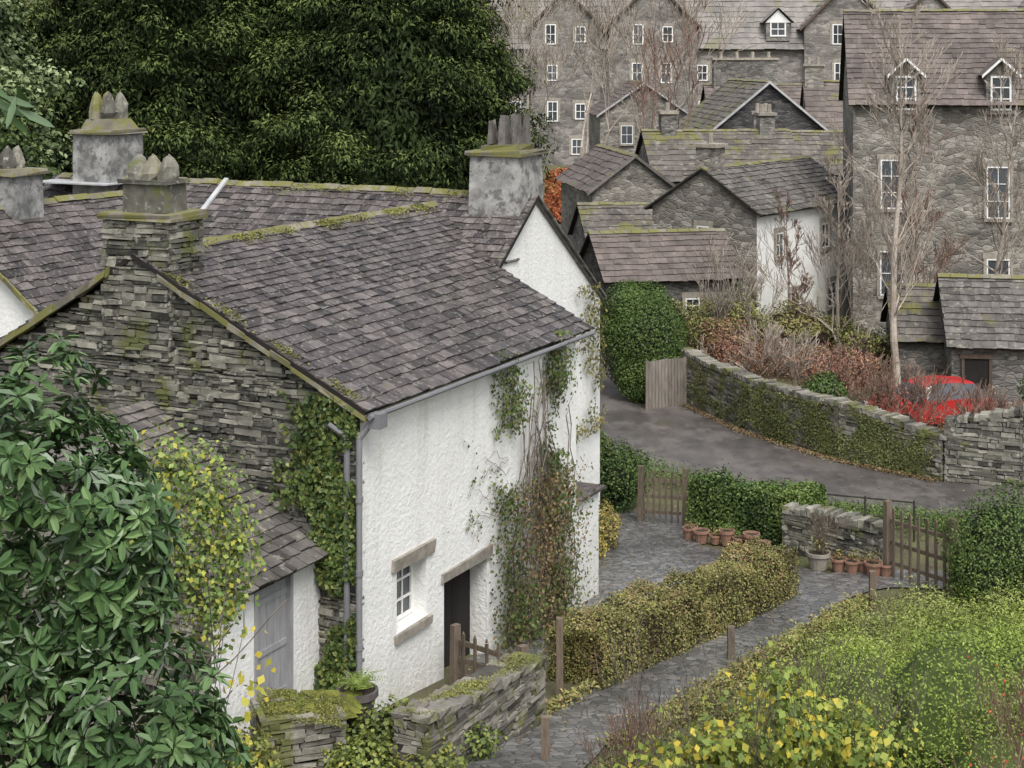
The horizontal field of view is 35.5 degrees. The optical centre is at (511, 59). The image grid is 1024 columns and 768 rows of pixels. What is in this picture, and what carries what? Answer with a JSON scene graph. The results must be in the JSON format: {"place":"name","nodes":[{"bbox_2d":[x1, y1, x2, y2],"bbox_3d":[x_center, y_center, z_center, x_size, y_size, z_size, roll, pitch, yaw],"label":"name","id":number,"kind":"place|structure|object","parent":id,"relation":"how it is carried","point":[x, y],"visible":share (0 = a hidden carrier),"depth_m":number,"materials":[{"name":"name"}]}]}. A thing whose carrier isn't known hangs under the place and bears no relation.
{"place":"outdoors","nodes":[
{"label":"outdoors","id":0,"kind":"place"},
{"bbox_2d":[0,0,1023,767],"bbox_3d":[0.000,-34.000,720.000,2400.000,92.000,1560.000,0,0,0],"label":"ground","id":1,"kind":"structure","parent":0,"point":[550,684],"depth_m":32.00,"materials":[{"name":"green plant"}]},
{"bbox_2d":[0,81,54,133],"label":"overhanging branch","id":2,"kind":"object","parent":1,"relation":"on","point":[21,100],"visible":1,"depth_m":5.01,"materials":[{"name":"green plant"}]},
{"bbox_2d":[0,114,59,183],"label":"holly tree","id":3,"kind":"object","parent":1,"relation":"on","point":[10,138],"visible":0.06,"depth_m":46.32,"materials":[{"name":"green plant"}]},
{"bbox_2d":[0,0,86,186],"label":"broadleaf tree","id":4,"kind":"object","parent":1,"relation":"on","point":[18,63],"visible":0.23,"depth_m":49.67,"materials":[{"name":"green plant"}]},
{"bbox_2d":[0,333,288,767],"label":"rhododendron bush","id":5,"kind":"object","parent":1,"relation":"on","point":[96,599],"visible":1,"depth_m":9.04,"materials":[{"name":"green plant"}]},
{"bbox_2d":[14,0,300,180],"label":"yew tree","id":6,"kind":"object","parent":1,"relation":"on","point":[162,66],"visible":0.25,"depth_m":55.69,"materials":[{"name":"green plant"}]},
{"bbox_2d":[106,408,271,767],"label":"yellowing shrub","id":7,"kind":"object","parent":1,"relation":"on","point":[201,509],"visible":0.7,"depth_m":14.89,"materials":[{"name":"green plant"}]},
{"bbox_2d":[223,625,282,767],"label":"yellowing shrub","id":8,"kind":"object","parent":1,"relation":"on","point":[250,688],"visible":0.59,"depth_m":18.91,"materials":[{"name":"yellow plant"}]},
{"bbox_2d":[249,696,346,767],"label":"dry stone wall","id":9,"kind":"structure","parent":1,"relation":"on","point":[298,745],"depth_m":20.78,"materials":[{"name":"stone"}]},
{"bbox_2d":[250,687,347,727],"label":"moss tufts","id":10,"kind":"object","parent":9,"relation":"on","point":[296,712],"visible":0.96,"depth_m":21.11,"materials":[{"name":"green plant"}]},
{"bbox_2d":[261,688,363,718],"bbox_3d":[-2.684,8.611,21.422,1.575,0.251,0.887,0,0,-18],"label":"moss cushion","id":11,"kind":"object","parent":9,"relation":"on","point":[352,705],"visible":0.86,"depth_m":21.39,"materials":[{"name":"plant"}]},
{"bbox_2d":[0,91,606,749],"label":"whitewashed cottage","id":12,"kind":"structure","parent":1,"relation":"on","point":[392,317],"depth_m":26.52,"materials":[{"name":"stone"}]},
{"bbox_2d":[254,574,292,698],"bbox_3d":[-3.495,8.530,23.220,0.120,2.100,0.960,0,0,26],"label":"outhouse door","id":13,"kind":"structure","parent":12,"relation":"in","point":[277,645],"depth_m":23.37,"materials":[{"name":"grey wood"}]},
{"bbox_2d":[269,389,359,689],"bbox_3d":[-3.090,7.333,24.264,1.840,4.619,0.227,0,0,27],"label":"ivy","id":14,"kind":"object","parent":12,"relation":"attached to","point":[331,540],"visible":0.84,"depth_m":24.05,"materials":[{"name":"green plant"}]},
{"bbox_2d":[397,564,469,667],"bbox_3d":[-1.393,9.200,26.463,0.110,2.600,3.200,0,0,26],"label":"window and front door","id":15,"kind":"structure","parent":12,"relation":"in","point":[456,590],"depth_m":27.12,"materials":[{"name":"black paint"}]},
{"bbox_2d":[448,329,609,655],"bbox_3d":[0.742,7.800,28.702,1.223,5.455,5.828,0,0,26],"label":"climbing plant","id":16,"kind":"object","parent":12,"relation":"attached to","point":[521,598],"visible":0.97,"depth_m":29.00,"materials":[{"name":"green plant"}]},
{"bbox_2d":[576,282,607,443],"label":"climbing plant","id":17,"kind":"object","parent":12,"relation":"attached to","point":[595,320],"visible":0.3,"depth_m":36.44,"materials":[{"name":"green plant"}]},
{"bbox_2d":[179,718,507,767],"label":"ground cover plant","id":18,"kind":"object","parent":1,"relation":"on","point":[487,749],"visible":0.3,"depth_m":21.29,"materials":[{"name":"green plant"}]},
{"bbox_2d":[346,711,382,759],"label":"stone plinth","id":19,"kind":"structure","parent":1,"relation":"on","point":[358,732],"depth_m":21.67,"materials":[{"name":"stone"}]},
{"bbox_2d":[325,666,387,726],"bbox_3d":[-2.127,8.734,21.907,0.879,0.632,0.822,0,0,0],"label":"fern pot","id":20,"kind":"object","parent":19,"relation":"on","point":[366,688],"visible":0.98,"depth_m":21.88,"materials":[{"name":"plant"}]},
{"bbox_2d":[311,693,467,767],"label":"ground cover plant","id":21,"kind":"object","parent":1,"relation":"on","point":[376,752],"visible":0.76,"depth_m":20.65,"materials":[{"name":"green plant"}]},
{"bbox_2d":[223,0,558,196],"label":"yew tree","id":22,"kind":"object","parent":1,"relation":"on","point":[402,93],"visible":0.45,"depth_m":54.70,"materials":[{"name":"green plant"}]},
{"bbox_2d":[392,662,546,767],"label":"dry stone wall","id":23,"kind":"structure","parent":1,"relation":"on","point":[516,708],"depth_m":21.80,"materials":[{"name":"stone"}]},
{"bbox_2d":[391,651,545,724],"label":"wall coping stones","id":24,"kind":"object","parent":23,"relation":"on","point":[462,700],"depth_m":21.82,"materials":[{"name":"stone"}]},
{"bbox_2d":[383,652,545,714],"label":"wall top moss","id":25,"kind":"object","parent":24,"relation":"on","point":[510,663],"depth_m":22.14,"materials":[{"name":"plant"}]},
{"bbox_2d":[449,623,528,685],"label":"wooden gate","id":26,"kind":"structure","parent":1,"relation":"on","point":[457,659],"depth_m":25.60,"materials":[{"name":"brown wood"}]},
{"bbox_2d":[478,0,587,138],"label":"bare tree","id":27,"kind":"object","parent":1,"relation":"on","point":[522,14],"visible":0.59,"depth_m":96.59,"materials":[{"name":"brown plant"}]},
{"bbox_2d":[541,715,549,758],"bbox_3d":[0.450,9.209,21.600,0.123,0.707,0.126,0,0,0],"label":"wooden post","id":28,"kind":"object","parent":1,"relation":"on","point":[545,736],"visible":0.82,"depth_m":21.54,"materials":[{"name":"brown wood"}]},
{"bbox_2d":[544,167,567,221],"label":"beech hedge","id":29,"kind":"object","parent":1,"relation":"on","point":[552,197],"visible":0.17,"depth_m":114.71,"materials":[{"name":"orange plant"}]},
{"bbox_2d":[556,617,562,698],"bbox_3d":[0.750,9.466,25.198,0.122,1.360,0.127,0,0,0],"label":"wooden post","id":30,"kind":"object","parent":1,"relation":"on","point":[559,653],"visible":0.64,"depth_m":25.14,"materials":[{"name":"brown wood"}]},
{"bbox_2d":[499,0,677,157],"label":"bare tree","id":31,"kind":"object","parent":1,"relation":"on","point":[598,25],"visible":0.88,"depth_m":105.59,"materials":[{"name":"brown plant"}]},
{"bbox_2d":[567,202,652,253],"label":"stone barn","id":32,"kind":"structure","parent":1,"relation":"on","point":[593,216],"depth_m":75.75,"materials":[{"name":"stone"}]},
{"bbox_2d":[599,497,622,557],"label":"autumn shrub","id":33,"kind":"object","parent":1,"relation":"on","point":[607,527],"visible":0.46,"depth_m":35.96,"materials":[{"name":"yellow plant"}]},
{"bbox_2d":[555,144,675,244],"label":"stone barn","id":34,"kind":"structure","parent":1,"relation":"on","point":[600,173],"depth_m":78.91,"materials":[{"name":"grey stone"}]},
{"bbox_2d":[575,692,671,767],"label":"garden twigs","id":35,"kind":"object","parent":1,"relation":"on","point":[630,734],"visible":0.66,"depth_m":19.76,"materials":[{"name":"red plant"}]},
{"bbox_2d":[600,430,651,513],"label":"evergreen shrub","id":36,"kind":"object","parent":1,"relation":"on","point":[619,469],"visible":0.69,"depth_m":40.30,"materials":[{"name":"green plant"}]},
{"bbox_2d":[589,85,686,152],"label":"walls","id":37,"kind":"structure","parent":1,"relation":"on","point":[598,129],"depth_m":119.86,"materials":[{"name":"stone"}]},
{"bbox_2d":[585,81,685,115],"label":"slate roof","id":38,"kind":"structure","parent":37,"relation":"on","point":[598,107],"depth_m":124.34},
{"bbox_2d":[619,122,656,145],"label":"windows","id":39,"kind":"structure","parent":37,"relation":"attached to","point":[626,133],"depth_m":119.80,"materials":[{"name":"white paint"}]},
{"bbox_2d":[600,279,688,403],"bbox_3d":[4.727,10.008,56.418,3.428,4.442,3.265,0,0,0],"label":"round topiary bush","id":40,"kind":"object","parent":1,"relation":"on","point":[642,321],"visible":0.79,"depth_m":55.68,"materials":[{"name":"green plant"}]},
{"bbox_2d":[608,0,711,128],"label":"bare tree","id":41,"kind":"object","parent":1,"relation":"on","point":[644,95],"visible":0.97,"depth_m":92.32,"materials":[{"name":"brown plant"}]},
{"bbox_2d":[579,228,744,364],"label":"stone outbuilding","id":42,"kind":"structure","parent":1,"relation":"on","point":[611,257],"depth_m":63.70,"materials":[{"name":"grey stone"}]},
{"bbox_2d":[568,0,756,134],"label":"bare tree","id":43,"kind":"object","parent":1,"relation":"on","point":[721,22],"visible":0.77,"depth_m":108.41,"materials":[{"name":"brown plant"}]},
{"bbox_2d":[638,465,687,524],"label":"wooden gate","id":44,"kind":"structure","parent":1,"relation":"on","point":[654,496],"depth_m":38.93,"materials":[{"name":"brown wood"}]},
{"bbox_2d":[645,357,686,408],"bbox_3d":[5.290,11.115,54.846,1.724,1.769,0.107,0,0,-28],"label":"timber fence","id":45,"kind":"object","parent":1,"relation":"on","point":[665,382],"visible":0.87,"depth_m":54.77,"materials":[{"name":"brown wood"}]},
{"bbox_2d":[542,535,800,689],"bbox_3d":[3.153,9.906,29.099,1.288,1.975,8.009,0,0,33],"label":"garden hedge","id":46,"kind":"object","parent":1,"relation":"on","point":[718,596],"visible":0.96,"depth_m":28.02,"materials":[{"name":"green plant"}]},
{"bbox_2d":[578,677,766,767],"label":"autumn border plants","id":47,"kind":"object","parent":1,"relation":"on","point":[724,713],"visible":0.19,"depth_m":23.75,"materials":[{"name":"green plant"}]},
{"bbox_2d":[531,592,884,750],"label":"border plants","id":48,"kind":"object","parent":1,"relation":"on","point":[740,672],"visible":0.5,"depth_m":25.78,"materials":[{"name":"green plant"}]},
{"bbox_2d":[635,102,798,184],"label":"stone cottage","id":49,"kind":"structure","parent":1,"relation":"on","point":[666,149],"depth_m":82.52,"materials":[{"name":"stone"}]},
{"bbox_2d":[727,625,734,659],"bbox_3d":[3.752,10.046,27.399,0.124,0.705,0.127,0,0,0],"label":"wooden post","id":50,"kind":"object","parent":1,"relation":"on","point":[730,641],"visible":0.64,"depth_m":27.34,"materials":[{"name":"brown wood"}]},
{"bbox_2d":[683,229,790,366],"bbox_3d":[8.323,9.272,60.424,3.041,5.916,4.481,0,0,-24],"label":"bare shrub tree","id":51,"kind":"object","parent":1,"relation":"on","point":[746,275],"visible":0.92,"depth_m":59.90,"materials":[{"name":"brown plant"}]},
{"bbox_2d":[643,133,847,325],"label":"stone and white cottage","id":52,"kind":"object","parent":1,"relation":"on","point":[714,190],"visible":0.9,"depth_m":68.22,"materials":[{"name":"grey stone"}]},
{"bbox_2d":[694,217,836,310],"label":"windows","id":53,"kind":"structure","parent":52,"relation":"in","point":[830,305],"depth_m":70.81,"materials":[{"name":"white paint"}]},
{"bbox_2d":[483,467,1008,766],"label":"fallen leaves","id":54,"kind":"object","parent":1,"relation":"on","point":[722,636],"visible":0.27,"depth_m":32.71,"materials":[{"name":"brown plant"}]},
{"bbox_2d":[475,0,1023,164],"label":"stone hotel","id":55,"kind":"structure","parent":1,"relation":"on","point":[792,35],"depth_m":149.40,"materials":[{"name":"stone"}]},
{"bbox_2d":[484,8,842,154],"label":"windows","id":56,"kind":"structure","parent":55,"relation":"in","point":[777,28],"depth_m":149.39,"materials":[{"name":"white paint"}]},
{"bbox_2d":[575,610,931,767],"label":"yellow leaved shrub","id":57,"kind":"object","parent":1,"relation":"on","point":[801,739],"visible":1,"depth_m":17.48,"materials":[{"name":"green plant"}]},
{"bbox_2d":[685,471,827,547],"bbox_3d":[5.701,10.542,37.402,3.193,1.691,1.227,0,0,37],"label":"roadside hedge","id":58,"kind":"object","parent":1,"relation":"on","point":[708,510],"visible":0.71,"depth_m":37.12,"materials":[{"name":"green plant"}]},
{"bbox_2d":[684,459,815,511],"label":"roadside hedge shoots","id":59,"kind":"object","parent":58,"relation":"attached to","point":[725,477],"visible":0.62,"depth_m":37.41,"materials":[{"name":"green plant"}]},
{"bbox_2d":[717,84,824,129],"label":"walls","id":60,"kind":"structure","parent":1,"relation":"on","point":[791,115],"depth_m":94.75,"materials":[{"name":"stone"}]},
{"bbox_2d":[677,80,828,129],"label":"slate roof","id":61,"kind":"structure","parent":60,"relation":"on","point":[716,107],"depth_m":99.52,"materials":[{"name":"stone"}]},
{"bbox_2d":[713,78,827,129],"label":"ridge and verges","id":62,"kind":"structure","parent":61,"relation":"on","point":[759,91],"depth_m":94.51,"materials":[{"name":"stone"}]},
{"bbox_2d":[665,282,892,384],"bbox_3d":[10.092,10.256,60.170,9.692,3.911,5.752,0,0,0],"label":"garden shrub","id":63,"kind":"object","parent":1,"relation":"on","point":[793,323],"visible":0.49,"depth_m":59.74,"materials":[{"name":"brown plant"}]},
{"bbox_2d":[694,316,884,394],"bbox_3d":[9.336,10.569,55.382,6.888,3.092,3.635,0,0,27],"label":"russet shrub","id":64,"kind":"object","parent":1,"relation":"on","point":[834,367],"depth_m":55.08,"materials":[{"name":"plant"}]},
{"bbox_2d":[769,333,897,400],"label":"russet shrub stems","id":65,"kind":"object","parent":64,"relation":"attached to","point":[848,361],"visible":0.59,"depth_m":54.90,"materials":[{"name":"plant"}]},
{"bbox_2d":[608,447,976,543],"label":"verge plants","id":66,"kind":"object","parent":1,"relation":"on","point":[879,511],"visible":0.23,"depth_m":39.66,"materials":[{"name":"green plant"}]},
{"bbox_2d":[772,188,816,374],"bbox_3d":[10.742,8.529,60.855,1.636,7.351,1.945,0,0,0],"label":"bare birch tree","id":67,"kind":"object","parent":1,"relation":"on","point":[804,286],"visible":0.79,"depth_m":60.86,"materials":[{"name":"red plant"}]},
{"bbox_2d":[751,103,842,180],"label":"stone cottage","id":68,"kind":"structure","parent":1,"relation":"on","point":[813,144],"depth_m":87.59,"materials":[{"name":"stone"}]},
{"bbox_2d":[800,57,842,129],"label":"stone cottage","id":69,"kind":"structure","parent":1,"relation":"on","point":[819,97],"depth_m":102.65,"materials":[{"name":"grey stone"}]},
{"bbox_2d":[797,369,848,396],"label":"garden shrub","id":70,"kind":"object","parent":1,"relation":"on","point":[823,385],"visible":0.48,"depth_m":51.93,"materials":[{"name":"green plant"}]},
{"bbox_2d":[781,502,882,561],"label":"dry stone wall","id":71,"kind":"structure","parent":1,"relation":"on","point":[859,533],"depth_m":35.00,"materials":[{"name":"stone"}]},
{"bbox_2d":[788,151,881,376],"bbox_3d":[12.169,7.802,60.092,3.115,8.797,2.721,0,0,24],"label":"bare birch tree","id":72,"kind":"object","parent":1,"relation":"on","point":[822,201],"visible":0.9,"depth_m":59.91,"materials":[{"name":"brown plant"}]},
{"bbox_2d":[725,152,946,389],"bbox_3d":[12.514,7.754,59.525,4.824,8.955,7.986,0,0,-43],"label":"bare shrub tree","id":73,"kind":"object","parent":1,"relation":"on","point":[861,250],"visible":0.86,"depth_m":58.97,"materials":[{"name":"brown plant"}]},
{"bbox_2d":[676,347,1023,488],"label":"roadside dry stone wall","id":74,"kind":"structure","parent":1,"relation":"on","point":[985,448],"depth_m":45.58,"materials":[{"name":"stone"}]},
{"bbox_2d":[681,355,935,476],"bbox_3d":[8.304,11.054,50.091,1.013,1.733,13.104,0,0,-28],"label":"wall ivy","id":75,"kind":"object","parent":74,"relation":"attached to","point":[910,451],"depth_m":47.38,"materials":[{"name":"plant"}]},
{"bbox_2d":[718,574,1023,708],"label":"shrub","id":76,"kind":"object","parent":1,"relation":"on","point":[879,630],"visible":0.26,"depth_m":28.39,"materials":[{"name":"green plant"}]},
{"bbox_2d":[827,493,914,541],"bbox_3d":[8.300,10.715,37.600,2.381,1.055,0.048,0,0,31],"label":"metal railing","id":77,"kind":"object","parent":1,"relation":"on","point":[865,514],"visible":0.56,"depth_m":37.40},
{"bbox_2d":[728,579,1023,767],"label":"lime green shrub","id":78,"kind":"object","parent":1,"relation":"on","point":[943,655],"visible":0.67,"depth_m":20.05,"materials":[{"name":"green plant"}]},
{"bbox_2d":[826,0,965,386],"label":"bare birch tree","id":79,"kind":"object","parent":1,"relation":"on","point":[894,300],"visible":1,"depth_m":55.75,"materials":[{"name":"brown plant"}]},
{"bbox_2d":[834,353,963,424],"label":"red twig shrub","id":80,"kind":"object","parent":1,"relation":"on","point":[920,388],"visible":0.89,"depth_m":49.02,"materials":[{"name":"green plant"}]},
{"bbox_2d":[880,282,944,382],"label":"stone shed","id":81,"kind":"structure","parent":1,"relation":"on","point":[920,334],"depth_m":57.12,"materials":[{"name":"stone"}]},
{"bbox_2d":[883,500,958,599],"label":"wooden gate","id":82,"kind":"structure","parent":1,"relation":"on","point":[890,522],"depth_m":32.96,"materials":[{"name":"brown wood"}]},
{"bbox_2d":[878,94,970,282],"bbox_3d":[15.410,6.745,60.614,3.448,10.923,4.131,0,0,0],"label":"bare birch tree","id":83,"kind":"object","parent":1,"relation":"on","point":[947,255],"visible":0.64,"depth_m":60.28,"materials":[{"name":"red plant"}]},
{"bbox_2d":[861,375,993,423],"bbox_3d":[13.570,11.159,52.354,4.130,1.478,2.080,0,0,-15],"label":"parked car","id":84,"kind":"object","parent":1,"relation":"on","point":[952,381],"visible":0.23,"depth_m":51.68,"materials":[{"name":"red paint"}]},
{"bbox_2d":[855,375,1006,431],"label":"russet shrub","id":85,"kind":"object","parent":1,"relation":"on","point":[942,424],"visible":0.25,"depth_m":49.06,"materials":[{"name":"red plant"}]},
{"bbox_2d":[843,53,1023,340],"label":"walls","id":86,"kind":"structure","parent":1,"relation":"on","point":[862,135],"depth_m":67.94,"materials":[{"name":"stone"}]},
{"bbox_2d":[888,58,925,113],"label":"dormer window","id":87,"kind":"structure","parent":86,"relation":"attached to","point":[909,85],"depth_m":68.02,"materials":[{"name":"wood"}]},
{"bbox_2d":[838,11,1023,106],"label":"slate roof","id":88,"kind":"structure","parent":86,"relation":"on","point":[970,34],"depth_m":70.37,"materials":[{"name":"stone"}]},
{"bbox_2d":[843,8,1023,11],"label":"ridge and verges","id":89,"kind":"structure","parent":88,"relation":"on","point":[914,10],"depth_m":72.23,"materials":[{"name":"stone"}]},
{"bbox_2d":[876,154,1013,298],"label":"windows","id":90,"kind":"structure","parent":86,"relation":"attached to","point":[989,259],"depth_m":67.59,"materials":[{"name":"white paint"}]},
{"bbox_2d":[978,58,1021,114],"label":"dormer window","id":91,"kind":"structure","parent":86,"relation":"attached to","point":[988,72],"depth_m":67.44,"materials":[{"name":"wood"}]},
{"bbox_2d":[933,273,1023,409],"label":"garden outbuilding","id":92,"kind":"structure","parent":1,"relation":"on","point":[982,313],"depth_m":55.04,"materials":[{"name":"grey stone"}]},
{"bbox_2d":[960,354,993,396],"bbox_3d":[15.802,11.000,54.411,1.121,2.000,0.113,0,0,8],"label":"shed doorway","id":93,"kind":"structure","parent":92,"relation":"attached to","point":[974,371],"depth_m":54.40,"materials":[{"name":"brown wood"}]},
{"bbox_2d":[933,480,1023,614],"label":"clipped evergreen shrub","id":94,"kind":"object","parent":1,"relation":"on","point":[992,538],"visible":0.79,"depth_m":30.98,"materials":[{"name":"green plant"}]},
{"bbox_2d":[934,652,1023,767],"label":"red twig shrub","id":95,"kind":"object","parent":1,"relation":"on","point":[1013,740],"visible":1,"depth_m":15.63,"materials":[{"name":"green plant"}]},
{"bbox_2d":[935,33,1023,274],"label":"bare birch tree","id":96,"kind":"object","parent":1,"relation":"on","point":[984,166],"visible":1,"depth_m":58.98,"materials":[{"name":"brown plant"}]},
{"bbox_2d":[939,375,1023,414],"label":"red twig shrub","id":97,"kind":"object","parent":1,"relation":"on","point":[984,407],"visible":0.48,"depth_m":47.78,"materials":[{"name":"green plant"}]},
{"bbox_2d":[468,510,701,668],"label":"garden path","id":98,"kind":"structure","parent":0,"point":[624,566],"depth_m":35.20,"materials":[{"name":"stone"}]},
{"bbox_2d":[466,569,948,767],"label":"garden path","id":99,"kind":"structure","parent":0,"point":[567,751],"depth_m":26.06,"materials":[{"name":"stone"}]},
{"bbox_2d":[864,551,882,576],"bbox_3d":[7.608,10.576,33.648,0.416,0.516,0.393,0,0,0],"label":"terracotta pot","id":100,"kind":"object","parent":99,"relation":"on","point":[872,563],"visible":0.96,"depth_m":33.57,"materials":[{"name":"ceramic"}]},
{"bbox_2d":[697,546,843,590],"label":"garden path","id":101,"kind":"structure","parent":0,"point":[815,577],"depth_m":33.88,"materials":[{"name":"stone"}]},
{"bbox_2d":[805,536,830,570],"bbox_3d":[6.548,10.521,34.201,0.550,0.708,0.532,0,0,26],"label":"stone planter","id":102,"kind":"object","parent":101,"relation":"on","point":[818,561],"visible":0.98,"depth_m":34.04,"materials":[{"name":"stone"}]},
{"bbox_2d":[802,504,848,554],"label":"potted plant","id":103,"kind":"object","parent":102,"relation":"in","point":[822,523],"depth_m":34.22,"materials":[{"name":"brown plant"}]},
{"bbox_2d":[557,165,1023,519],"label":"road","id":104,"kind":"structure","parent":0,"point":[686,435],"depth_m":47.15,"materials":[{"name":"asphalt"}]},
{"bbox_2d":[677,403,940,481],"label":"grass verge","id":105,"kind":"object","parent":104,"relation":"on","point":[817,454],"depth_m":48.14,"materials":[{"name":"brown plant"}]},
{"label":"walls","id":106,"kind":"object","parent":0,"visible":0},
{"bbox_2d":[700,85,801,104],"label":"slate roof","id":107,"kind":"structure","parent":106,"relation":"on","point":[793,92],"depth_m":114.85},
{"bbox_2d":[710,52,778,88],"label":"chimney stack","id":108,"kind":"object","parent":107,"relation":"on","point":[724,71],"visible":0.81,"depth_m":114.95,"materials":[{"name":"stone"}]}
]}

